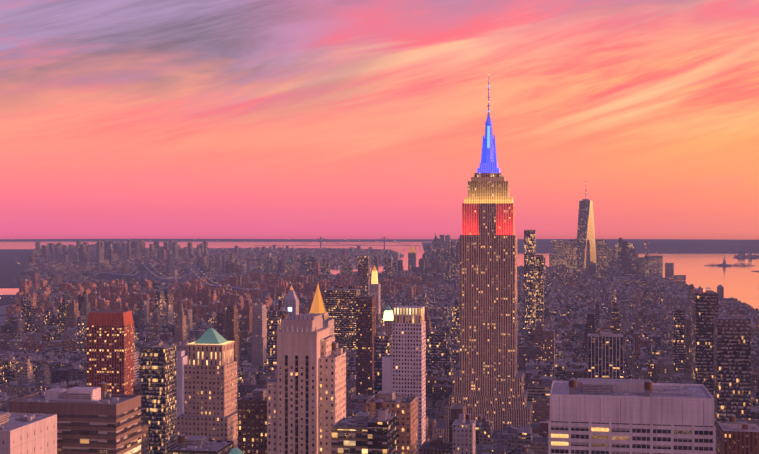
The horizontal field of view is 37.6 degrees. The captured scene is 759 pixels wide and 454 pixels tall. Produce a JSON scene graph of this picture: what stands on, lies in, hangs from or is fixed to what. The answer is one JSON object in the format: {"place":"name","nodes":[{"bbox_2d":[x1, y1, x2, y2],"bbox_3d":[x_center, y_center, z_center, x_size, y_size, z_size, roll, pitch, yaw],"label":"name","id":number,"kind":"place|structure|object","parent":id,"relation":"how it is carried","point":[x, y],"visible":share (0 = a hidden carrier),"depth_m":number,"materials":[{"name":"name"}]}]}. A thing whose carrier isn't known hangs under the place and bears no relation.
{"place":"outdoors","nodes":[
{"label":"outdoors","id":0,"kind":"place"},
{"bbox_2d":[0,249,382,287],"bbox_3d":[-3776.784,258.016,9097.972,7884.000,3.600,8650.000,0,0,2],"label":"brooklyn ground","id":1,"kind":"structure","parent":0,"point":[13,265],"depth_m":7362.34,"materials":[{"name":"grey"}]},
{"bbox_2d":[20,240,758,287],"bbox_3d":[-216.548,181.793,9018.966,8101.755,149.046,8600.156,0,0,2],"label":"brooklyn blocks","id":2,"kind":"structure","parent":1,"relation":"on","point":[53,265],"depth_m":7857.12,"materials":[{"name":"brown concrete"}]},
{"bbox_2d":[0,277,689,378],"bbox_3d":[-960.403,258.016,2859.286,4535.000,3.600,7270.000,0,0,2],"label":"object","id":3,"kind":"structure","parent":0,"point":[6,299],"depth_m":3765.76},
{"bbox_2d":[0,289,725,378],"bbox_3d":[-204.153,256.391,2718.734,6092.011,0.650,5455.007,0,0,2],"label":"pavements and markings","id":4,"kind":"object","parent":3,"relation":"on","point":[2,308],"visible":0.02,"depth_m":3073.67,"materials":[{"name":"grey concrete"}]},
{"bbox_2d":[0,74,749,453],"bbox_3d":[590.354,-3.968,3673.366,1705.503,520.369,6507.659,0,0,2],"label":"buildings","id":5,"kind":"structure","parent":3,"relation":"on","point":[188,402],"depth_m":951.26,"materials":[{"name":"brown concrete"}]},
{"bbox_2d":[0,291,758,453],"bbox_3d":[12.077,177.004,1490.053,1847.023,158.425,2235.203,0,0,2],"label":"city buildings","id":6,"kind":"structure","parent":3,"relation":"on","point":[36,355],"depth_m":1673.63,"materials":[{"name":"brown concrete"}]},
{"bbox_2d":[6,236,758,333],"bbox_3d":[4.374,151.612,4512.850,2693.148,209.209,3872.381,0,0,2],"label":"city buildings","id":7,"kind":"structure","parent":3,"relation":"on","point":[576,292],"depth_m":3819.83,"materials":[{"name":"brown concrete"}]},
{"bbox_2d":[59,263,748,323],"bbox_3d":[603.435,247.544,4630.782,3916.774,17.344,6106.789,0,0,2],"label":"trees","id":8,"kind":"object","parent":3,"relation":"on","point":[432,320],"visible":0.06,"depth_m":4712.56,"materials":[{"name":"green plant"}]},
{"bbox_2d":[0,239,736,241],"bbox_3d":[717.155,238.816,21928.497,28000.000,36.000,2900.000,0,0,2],"label":"shore","id":9,"kind":"structure","parent":0,"point":[220,240],"depth_m":21218.09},
{"bbox_2d":[0,242,758,308],"bbox_3d":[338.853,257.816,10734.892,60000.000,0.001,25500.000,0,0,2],"label":"sea water","id":10,"kind":"structure","parent":0,"point":[741,283],"depth_m":8030.16,"materials":[{"name":"pink"}]},
{"bbox_2d":[98,237,423,297],"bbox_3d":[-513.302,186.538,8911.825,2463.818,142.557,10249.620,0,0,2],"label":"bridges","id":11,"kind":"structure","parent":10,"relation":"on","point":[190,270],"depth_m":4831.08,"materials":[{"name":"grey metal"}]},
{"bbox_2d":[704,255,758,271],"bbox_3d":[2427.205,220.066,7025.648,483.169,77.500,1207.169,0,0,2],"label":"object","id":12,"kind":"object","parent":10,"relation":"on","point":[724,263],"visible":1,"depth_m":7513.42,"materials":[{"name":"grey metal"}]},
{"bbox_2d":[0,0,758,239],"label":"sky","id":13,"kind":"structure","parent":0,"point":[120,119],"materials":[{"name":"pink"}]},
{"bbox_2d":[421,239,758,253],"bbox_3d":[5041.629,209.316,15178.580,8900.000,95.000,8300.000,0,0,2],"label":"distant shoreline","id":14,"kind":"structure","parent":0,"point":[673,246],"depth_m":12355.73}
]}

